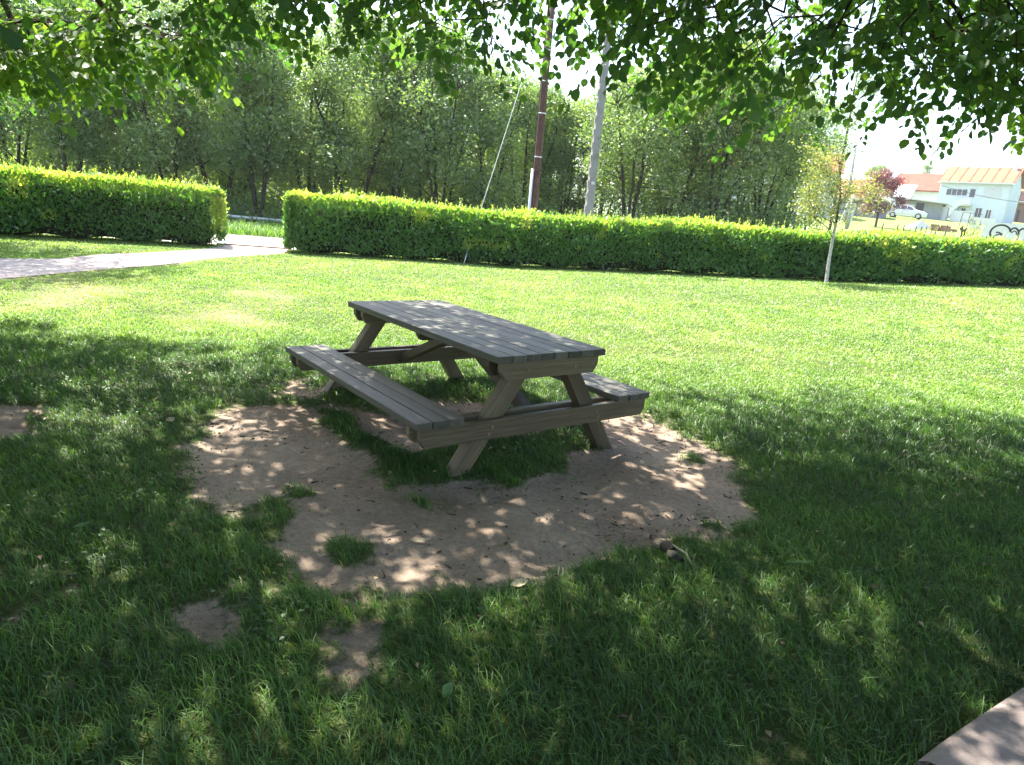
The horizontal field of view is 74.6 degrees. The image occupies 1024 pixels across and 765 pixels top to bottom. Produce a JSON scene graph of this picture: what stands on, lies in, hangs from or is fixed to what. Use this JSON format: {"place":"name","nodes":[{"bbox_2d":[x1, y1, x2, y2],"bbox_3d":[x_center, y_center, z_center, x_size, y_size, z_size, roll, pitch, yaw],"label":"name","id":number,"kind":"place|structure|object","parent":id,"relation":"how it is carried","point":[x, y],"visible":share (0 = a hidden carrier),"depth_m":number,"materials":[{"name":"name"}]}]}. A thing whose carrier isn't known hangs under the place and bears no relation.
{"place":"outdoors","nodes":[
{"label":"outdoors","id":0,"kind":"place"},
{"bbox_2d":[0,243,287,279],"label":"path","id":1,"kind":"structure","parent":0,"point":[10,268],"depth_m":12.82,"materials":[{"name":"grey asphalt"}]},
{"bbox_2d":[52,234,624,268],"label":"road","id":2,"kind":"structure","parent":0,"point":[252,240],"depth_m":20.63,"materials":[{"name":"grey asphalt"}]},
{"bbox_2d":[0,387,753,603],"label":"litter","id":3,"kind":"object","parent":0,"point":[474,502],"visible":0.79,"depth_m":3.96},
{"bbox_2d":[0,214,1023,764],"bbox_3d":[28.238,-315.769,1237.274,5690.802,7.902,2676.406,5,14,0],"label":"ground","id":4,"kind":"structure","parent":0,"point":[384,512],"depth_m":3.52,"materials":[{"name":"green plant"}]},
{"bbox_2d":[0,99,43,162],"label":"willow tree","id":5,"kind":"object","parent":4,"relation":"on","point":[10,138],"visible":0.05,"depth_m":39.15,"materials":[{"name":"green plant"}]},
{"bbox_2d":[1,91,56,165],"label":"willow tree","id":6,"kind":"object","parent":4,"relation":"on","point":[15,139],"visible":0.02,"depth_m":40.24,"materials":[{"name":"green plant"}]},
{"bbox_2d":[0,0,77,183],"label":"willow tree","id":7,"kind":"object","parent":4,"relation":"on","point":[4,143],"visible":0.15,"depth_m":31.28,"materials":[{"name":"green plant"}]},
{"bbox_2d":[34,151,83,172],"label":"tall shrub","id":8,"kind":"object","parent":4,"relation":"on","point":[59,161],"depth_m":44.72,"materials":[{"name":"green plant"}]},
{"bbox_2d":[0,101,125,172],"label":"willow tree","id":9,"kind":"object","parent":4,"relation":"on","point":[32,142],"visible":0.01,"depth_m":36.46,"materials":[{"name":"green plant"}]},
{"bbox_2d":[3,0,140,187],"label":"willow tree","id":10,"kind":"object","parent":4,"relation":"on","point":[58,136],"visible":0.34,"depth_m":29.01,"materials":[{"name":"green plant"}]},
{"bbox_2d":[73,521,90,527],"bbox_3d":[-1.983,0.657,3.100,0.070,0.009,0.032,-18,38,-41],"label":"dry leaf","id":11,"kind":"object","parent":4,"relation":"on","point":[82,524],"visible":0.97,"depth_m":3.10,"materials":[{"name":"green plant"}]},
{"bbox_2d":[34,0,171,175],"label":"willow tree","id":12,"kind":"object","parent":4,"relation":"on","point":[116,127],"visible":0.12,"depth_m":31.35,"materials":[{"name":"green plant"}]},
{"bbox_2d":[0,158,229,245],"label":"hedge","id":13,"kind":"object","parent":4,"relation":"on","point":[53,203],"visible":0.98,"depth_m":16.41,"materials":[{"name":"green plant"}]},
{"bbox_2d":[96,17,163,173],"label":"willow tree","id":14,"kind":"object","parent":4,"relation":"on","point":[132,149],"visible":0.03,"depth_m":37.51,"materials":[{"name":"green plant"}]},
{"bbox_2d":[0,0,262,138],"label":"shade tree","id":15,"kind":"object","parent":4,"relation":"on","point":[119,49],"visible":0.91,"depth_m":5.62,"materials":[{"name":"green plant"}]},
{"bbox_2d":[93,89,177,180],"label":"willow tree","id":16,"kind":"object","parent":4,"relation":"on","point":[129,169],"visible":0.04,"depth_m":38.59,"materials":[{"name":"green plant"}]},
{"bbox_2d":[92,0,240,184],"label":"willow tree","id":17,"kind":"object","parent":4,"relation":"on","point":[146,143],"visible":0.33,"depth_m":29.62,"materials":[{"name":"green plant"}]},
{"bbox_2d":[140,65,218,183],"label":"willow tree","id":18,"kind":"object","parent":4,"relation":"on","point":[170,145],"visible":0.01,"depth_m":39.54,"materials":[{"name":"green plant"}]},
{"bbox_2d":[132,166,276,195],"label":"tall shrub","id":19,"kind":"object","parent":4,"relation":"on","point":[233,178],"visible":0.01,"depth_m":45.44,"materials":[{"name":"green plant"}]},
{"bbox_2d":[137,0,303,197],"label":"willow tree","id":20,"kind":"object","parent":4,"relation":"on","point":[200,141],"visible":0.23,"depth_m":30.66,"materials":[{"name":"green plant"}]},
{"bbox_2d":[157,46,301,199],"bbox_3d":[-15.135,-14.028,36.382,8.151,9.925,7.651,11,15,22],"label":"willow tree","id":21,"kind":"object","parent":4,"relation":"on","point":[220,180],"visible":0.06,"depth_m":36.04,"materials":[{"name":"green plant"}]},
{"bbox_2d":[225,177,272,210],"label":"tall shrub","id":22,"kind":"object","parent":4,"relation":"on","point":[259,187],"visible":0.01,"depth_m":46.40,"materials":[{"name":"green plant"}]},
{"bbox_2d":[216,243,287,248],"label":"kerb","id":23,"kind":"structure","parent":4,"relation":"on","point":[253,246],"depth_m":18.50,"materials":[{"name":"concrete"}]},
{"bbox_2d":[227,215,281,221],"bbox_3d":[-10.635,-7.033,29.966,7.324,0.540,0.190,5,14,0],"label":"guard rail","id":24,"kind":"object","parent":4,"relation":"on","point":[247,217],"visible":0.15,"depth_m":29.83,"materials":[{"name":"grey metal"}]},
{"bbox_2d":[187,0,322,221],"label":"willow tree","id":25,"kind":"object","parent":4,"relation":"on","point":[267,131],"visible":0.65,"depth_m":29.26,"materials":[{"name":"green plant"}]},
{"bbox_2d":[219,66,303,191],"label":"willow tree","id":26,"kind":"object","parent":4,"relation":"on","point":[257,173],"visible":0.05,"depth_m":37.42,"materials":[{"name":"green plant"}]},
{"bbox_2d":[260,62,345,191],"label":"willow tree","id":27,"kind":"object","parent":4,"relation":"on","point":[306,139],"visible":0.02,"depth_m":38.35,"materials":[{"name":"green plant"}]},
{"bbox_2d":[238,17,371,205],"bbox_3d":[-9.849,-12.426,32.453,6.576,9.674,6.354,-7,19,-40],"label":"willow tree","id":28,"kind":"object","parent":4,"relation":"on","point":[316,111],"visible":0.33,"depth_m":31.59,"materials":[{"name":"green plant"}]},
{"bbox_2d":[265,153,351,208],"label":"tall shrub","id":29,"kind":"object","parent":4,"relation":"on","point":[289,187],"depth_m":43.12,"materials":[{"name":"green plant"}]},
{"bbox_2d":[271,2,436,209],"bbox_3d":[-6.879,-11.827,30.145,7.271,10.198,7.292,13,16,28],"label":"willow tree","id":30,"kind":"object","parent":4,"relation":"on","point":[333,141],"visible":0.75,"depth_m":29.80,"materials":[{"name":"green plant"}]},
{"bbox_2d":[327,51,386,193],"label":"willow tree","id":31,"kind":"object","parent":4,"relation":"on","point":[349,107],"visible":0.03,"depth_m":38.97,"materials":[{"name":"green plant"}]},
{"bbox_2d":[331,86,431,199],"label":"willow tree","id":32,"kind":"object","parent":4,"relation":"on","point":[349,181],"visible":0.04,"depth_m":36.22,"materials":[{"name":"green plant"}]},
{"bbox_2d":[339,15,449,198],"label":"willow tree","id":33,"kind":"object","parent":4,"relation":"on","point":[391,178],"visible":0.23,"depth_m":31.12,"materials":[{"name":"green plant"}]},
{"bbox_2d":[1,152,822,236],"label":"undergrowth","id":34,"kind":"object","parent":4,"relation":"on","point":[237,205],"visible":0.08,"depth_m":32.49,"materials":[{"name":"green plant"}]},
{"bbox_2d":[411,538,430,541],"bbox_3d":[-0.456,0.794,3.377,0.100,0.012,0.030,-3,24,-10],"label":"dry leaf","id":35,"kind":"object","parent":4,"relation":"on","point":[421,540],"visible":1,"depth_m":3.38,"materials":[{"name":"beige plant"}]},
{"bbox_2d":[389,63,481,201],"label":"willow tree","id":36,"kind":"object","parent":4,"relation":"on","point":[429,155],"visible":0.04,"depth_m":37.50,"materials":[{"name":"green plant"}]},
{"bbox_2d":[362,12,529,215],"bbox_3d":[-3.013,-11.542,30.287,7.262,10.133,6.816,3,14,-8],"label":"willow tree","id":37,"kind":"object","parent":4,"relation":"on","point":[425,108],"visible":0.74,"depth_m":29.18,"materials":[{"name":"green plant"}]},
{"bbox_2d":[429,159,495,208],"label":"tall shrub","id":38,"kind":"object","parent":4,"relation":"on","point":[457,194],"depth_m":43.21,"materials":[{"name":"green plant"}]},
{"bbox_2d":[286,300,649,476],"bbox_3d":[-0.414,-0.040,5.299,2.000,0.880,2.195,-6,18,-37],"label":"picnic table","id":39,"kind":"object","parent":4,"relation":"on","point":[510,357],"visible":0.96,"depth_m":4.68,"materials":[{"name":"grey wood"}]},
{"bbox_2d":[0,342,966,676],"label":"clover","id":40,"kind":"object","parent":4,"relation":"on","point":[268,620],"visible":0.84,"depth_m":3.53,"materials":[{"name":"green plant"}]},
{"bbox_2d":[423,51,549,211],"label":"willow tree","id":41,"kind":"object","parent":4,"relation":"on","point":[498,179],"visible":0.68,"depth_m":30.40,"materials":[{"name":"green plant"}]},
{"bbox_2d":[429,66,548,208],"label":"willow tree","id":42,"kind":"object","parent":4,"relation":"on","point":[479,155],"visible":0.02,"depth_m":38.20,"materials":[{"name":"green plant"}]},
{"bbox_2d":[467,96,529,205],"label":"willow tree","id":43,"kind":"object","parent":4,"relation":"on","point":[510,166],"visible":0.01,"depth_m":39.70,"materials":[{"name":"green plant"}]},
{"bbox_2d":[7,341,1012,736],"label":"leaf litter","id":44,"kind":"object","parent":4,"relation":"on","point":[71,683],"visible":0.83,"depth_m":3.70,"materials":[{"name":"brown plant"}]},
{"bbox_2d":[0,218,1023,764],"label":"grass","id":45,"kind":"structure","parent":4,"relation":"on","point":[986,410],"depth_m":3.69,"materials":[{"name":"green plant"}]},
{"bbox_2d":[442,682,452,696],"bbox_3d":[-0.219,1.039,2.274,0.037,0.008,0.060,33,36,6],"label":"fallen leaf","id":46,"kind":"object","parent":45,"relation":"on","point":[445,687],"visible":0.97,"depth_m":2.27,"materials":[{"name":"green plant"}]},
{"bbox_2d":[0,0,1023,165],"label":"shade tree","id":47,"kind":"object","parent":4,"relation":"on","point":[978,34],"visible":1,"depth_m":4.71,"materials":[{"name":"green plant"}]},
{"bbox_2d":[510,579,527,586],"bbox_3d":[0.032,0.887,2.975,0.085,0.010,0.042,-10,33,-20],"label":"dry leaf","id":48,"kind":"object","parent":4,"relation":"on","point":[519,582],"visible":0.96,"depth_m":2.98,"materials":[{"name":"beige plant"}]},
{"bbox_2d":[470,64,586,223],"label":"willow tree","id":49,"kind":"object","parent":4,"relation":"on","point":[552,96],"visible":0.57,"depth_m":32.48,"materials":[{"name":"green plant"}]},
{"bbox_2d":[506,172,570,213],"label":"tall shrub","id":50,"kind":"object","parent":4,"relation":"on","point":[546,196],"depth_m":44.46,"materials":[{"name":"green plant"}]},
{"bbox_2d":[528,6,554,211],"bbox_3d":[0.862,-7.881,20.261,0.302,8.900,0.265,5,14,0],"label":"utility pole","id":51,"kind":"object","parent":4,"relation":"on","point":[535,175],"visible":0.66,"depth_m":20.28,"materials":[{"name":"wood"}]},
{"bbox_2d":[463,5,546,263],"bbox_3d":[-0.108,-7.166,18.716,0.032,7.694,3.814,12,16,25],"label":"guy wire","id":52,"kind":"object","parent":51,"relation":"attached to","point":[503,139],"visible":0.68,"depth_m":18.63,"materials":[{"name":"metal"}]},
{"bbox_2d":[571,0,671,148],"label":"overhead cable","id":53,"kind":"object","parent":51,"relation":"attached to","point":[612,62],"visible":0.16,"depth_m":22.68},
{"bbox_2d":[509,115,583,212],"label":"willow tree","id":54,"kind":"object","parent":4,"relation":"on","point":[547,182],"visible":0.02,"depth_m":36.86,"materials":[{"name":"green plant"}]},
{"bbox_2d":[515,90,615,215],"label":"willow tree","id":55,"kind":"object","parent":4,"relation":"on","point":[572,123],"visible":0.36,"depth_m":33.42,"materials":[{"name":"green plant"}]},
{"bbox_2d":[584,20,612,216],"bbox_3d":[2.554,-7.948,19.588,0.266,9.500,0.212,2,15,-12],"label":"utility pole","id":56,"kind":"object","parent":4,"relation":"on","point":[594,161],"visible":0.47,"depth_m":19.72,"materials":[{"name":"concrete"}]},
{"bbox_2d":[553,88,649,217],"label":"willow tree","id":57,"kind":"object","parent":4,"relation":"on","point":[602,195],"visible":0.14,"depth_m":34.19,"materials":[{"name":"green plant"}]},
{"bbox_2d":[567,57,709,231],"bbox_3d":[5.201,-9.736,29.298,6.372,8.175,5.961,18,19,41],"label":"willow tree","id":58,"kind":"object","parent":4,"relation":"on","point":[643,140],"visible":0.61,"depth_m":28.66,"materials":[{"name":"green plant"}]},
{"bbox_2d":[280,180,1023,286],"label":"hedge","id":59,"kind":"object","parent":4,"relation":"on","point":[406,229],"visible":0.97,"depth_m":18.00,"materials":[{"name":"green plant"}]},
{"bbox_2d":[606,58,717,218],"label":"willow tree","id":60,"kind":"object","parent":4,"relation":"on","point":[650,175],"visible":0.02,"depth_m":35.79,"materials":[{"name":"green plant"}]},
{"bbox_2d":[647,534,694,569],"bbox_3d":[0.795,0.840,3.398,0.078,0.066,0.382,-2,16,-27],"label":"bark curl","id":61,"kind":"object","parent":4,"relation":"on","point":[665,545],"visible":0.95,"depth_m":3.39,"materials":[{"name":"grey plant"}]},
{"bbox_2d":[612,57,743,217],"bbox_3d":[7.987,-11.074,31.790,6.576,9.321,6.354,2,15,-13],"label":"willow tree","id":62,"kind":"object","parent":4,"relation":"on","point":[671,197],"visible":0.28,"depth_m":31.55,"materials":[{"name":"green plant"}]},
{"bbox_2d":[656,82,747,216],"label":"willow tree","id":63,"kind":"object","parent":4,"relation":"on","point":[702,169],"visible":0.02,"depth_m":35.59,"materials":[{"name":"green plant"}]},
{"bbox_2d":[647,22,811,233],"bbox_3d":[9.367,-10.539,29.361,6.788,9.493,6.350,6,14,5],"label":"willow tree","id":64,"kind":"object","parent":4,"relation":"on","point":[761,149],"visible":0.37,"depth_m":28.73,"materials":[{"name":"green plant"}]},
{"bbox_2d":[693,66,804,222],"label":"willow tree","id":65,"kind":"object","parent":4,"relation":"on","point":[740,179],"visible":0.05,"depth_m":34.69,"materials":[{"name":"green plant"}]},
{"bbox_2d":[659,154,844,217],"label":"tree","id":66,"kind":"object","parent":4,"relation":"on","point":[797,188],"depth_m":63.53,"materials":[{"name":"green plant"}]},
{"bbox_2d":[704,63,851,229],"bbox_3d":[11.558,-10.252,30.426,6.234,7.989,5.831,-5,18,-36],"label":"willow tree","id":67,"kind":"object","parent":4,"relation":"on","point":[791,173],"visible":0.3,"depth_m":29.77,"materials":[{"name":"green plant"}]},
{"bbox_2d":[790,200,802,226],"bbox_3d":[13.692,-7.820,32.791,0.560,2.058,0.180,5,14,0],"label":"grey post","id":68,"kind":"object","parent":4,"relation":"on","point":[794,209],"visible":0.39,"depth_m":32.58,"materials":[{"name":"metal"}]},
{"bbox_2d":[787,561,810,563],"bbox_3d":[1.425,0.896,3.340,0.120,0.014,0.026,0,20,-5],"label":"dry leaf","id":69,"kind":"object","parent":4,"relation":"on","point":[798,562],"visible":0.99,"depth_m":3.35,"materials":[{"name":"green plant"}]},
{"bbox_2d":[756,91,856,228],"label":"willow tree","id":70,"kind":"object","parent":4,"relation":"on","point":[833,141],"visible":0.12,"depth_m":32.56,"materials":[{"name":"green plant"}]},
{"bbox_2d":[787,134,892,282],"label":"sapling","id":71,"kind":"object","parent":4,"relation":"on","point":[820,162],"visible":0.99,"depth_m":16.85,"materials":[{"name":"green plant"}]},
{"bbox_2d":[839,195,855,228],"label":"grey post","id":72,"kind":"object","parent":4,"relation":"on","point":[849,222],"visible":0.48,"depth_m":44.22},
{"bbox_2d":[826,60,885,229],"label":"poplar tree","id":73,"kind":"object","parent":4,"relation":"on","point":[856,79],"visible":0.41,"depth_m":38.82,"materials":[{"name":"green plant"}]},
{"bbox_2d":[843,143,875,221],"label":"street lamp","id":74,"kind":"object","parent":4,"relation":"on","point":[852,167],"visible":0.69,"depth_m":56.54,"materials":[{"name":"metal"}]},
{"bbox_2d":[835,179,890,218],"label":"garage row","id":75,"kind":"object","parent":4,"relation":"on","point":[881,216],"visible":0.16,"depth_m":72.91,"materials":[{"name":"orange tile"}]},
{"bbox_2d":[835,202,845,214],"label":"door","id":76,"kind":"structure","parent":75,"relation":"in","point":[842,205],"depth_m":73.63,"materials":[{"name":"white"}]},
{"bbox_2d":[856,204,875,217],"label":"door","id":77,"kind":"structure","parent":75,"relation":"in","point":[858,213],"depth_m":72.56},
{"bbox_2d":[854,165,912,226],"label":"plum tree","id":78,"kind":"object","parent":4,"relation":"on","point":[893,185],"visible":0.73,"depth_m":52.87,"materials":[{"name":"red plant"}]},
{"bbox_2d":[887,205,927,219],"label":"parked car","id":79,"kind":"object","parent":4,"relation":"on","point":[914,212],"visible":0.88,"depth_m":77.76,"materials":[{"name":"white paint"}]},
{"bbox_2d":[891,173,942,204],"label":"house","id":80,"kind":"structure","parent":4,"relation":"on","point":[928,188],"depth_m":104.50,"materials":[{"name":"red tile"}]},
{"bbox_2d":[890,185,952,219],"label":"shed","id":81,"kind":"structure","parent":4,"relation":"on","point":[933,209],"depth_m":84.11,"materials":[{"name":"paint"}]},
{"bbox_2d":[914,203,924,217],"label":"door","id":82,"kind":"structure","parent":81,"relation":"in","point":[919,206],"depth_m":84.33,"materials":[{"name":"paint"}]},
{"bbox_2d":[905,220,957,231],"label":"rubble heap","id":83,"kind":"object","parent":4,"relation":"on","point":[920,224],"visible":0.91,"depth_m":56.78,"materials":[{"name":"grey stone"}]},
{"bbox_2d":[940,204,995,224],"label":"yard wall","id":84,"kind":"structure","parent":4,"relation":"on","point":[955,215],"depth_m":82.36,"materials":[{"name":"paint"}]},
{"bbox_2d":[958,212,982,229],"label":"metal frame","id":85,"kind":"object","parent":4,"relation":"on","point":[975,222],"visible":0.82,"depth_m":66.65,"materials":[{"name":"paint"}]},
{"bbox_2d":[959,217,986,238],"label":"bush","id":86,"kind":"object","parent":4,"relation":"on","point":[964,230],"visible":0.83,"depth_m":45.15,"materials":[{"name":"plant"}]},
{"bbox_2d":[937,164,1023,222],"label":"house","id":87,"kind":"structure","parent":4,"relation":"on","point":[1002,183],"depth_m":92.83,"materials":[{"name":"white paint"}]},
{"bbox_2d":[945,188,967,195],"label":"window","id":88,"kind":"structure","parent":87,"relation":"in","point":[951,192],"depth_m":94.45,"materials":[{"name":"grey glass"}]},
{"bbox_2d":[968,188,976,197],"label":"window","id":89,"kind":"structure","parent":87,"relation":"in","point":[973,191],"depth_m":93.17,"materials":[{"name":"grey glass"}]},
{"bbox_2d":[974,208,982,216],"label":"window","id":90,"kind":"structure","parent":87,"relation":"in","point":[978,210],"depth_m":92.93,"materials":[{"name":"grey glass"}]},
{"bbox_2d":[942,185,1023,202],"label":"overhead cable","id":91,"kind":"object","parent":87,"relation":"attached to","point":[983,196],"visible":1,"depth_m":87.51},
{"bbox_2d":[984,209,991,217],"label":"window","id":92,"kind":"structure","parent":87,"relation":"in","point":[988,212],"depth_m":92.18,"materials":[{"name":"grey glass"}]},
{"bbox_2d":[982,188,1002,197],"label":"sign","id":93,"kind":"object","parent":87,"relation":"in","point":[988,192],"depth_m":91.54,"materials":[{"name":"white"}]},
{"bbox_2d":[981,222,1023,241],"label":"graffiti wall","id":94,"kind":"structure","parent":4,"relation":"on","point":[1011,230],"depth_m":43.50,"materials":[{"name":"black paint"}]},
{"bbox_2d":[1013,189,1023,222],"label":"house","id":95,"kind":"structure","parent":4,"relation":"on","point":[1019,215],"depth_m":106.25,"materials":[{"name":"beige paint"}]},
{"bbox_2d":[1015,210,1019,221],"bbox_3d":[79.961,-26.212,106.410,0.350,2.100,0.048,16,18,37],"label":"door","id":96,"kind":"structure","parent":95,"relation":"in","point":[1018,212],"depth_m":106.36,"materials":[{"name":"paint"}]},
{"bbox_2d":[10,0,1023,183],"label":"sky","id":97,"kind":"structure","parent":0,"point":[975,152],"materials":[{"name":"white"}]},
{"bbox_2d":[552,184,890,217],"bbox_3d":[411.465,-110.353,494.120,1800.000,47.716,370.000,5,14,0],"label":"hills","id":98,"kind":"structure","parent":0,"point":[651,203],"depth_m":373.21,"materials":[{"name":"green plant"}]},
{"bbox_2d":[863,162,889,191],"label":"round tree","id":99,"kind":"object","parent":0,"point":[874,168],"visible":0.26,"depth_m":160.02,"materials":[{"name":"green plant"}]},
{"bbox_2d":[919,163,933,173],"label":"spruce tree","id":100,"kind":"object","parent":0,"point":[928,168],"visible":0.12,"depth_m":178.13,"materials":[{"name":"green plant"}]},
{"bbox_2d":[916,687,1023,764],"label":"pavement","id":101,"kind":"structure","parent":0,"point":[994,735],"depth_m":2.20,"materials":[{"name":"concrete"}]}
]}

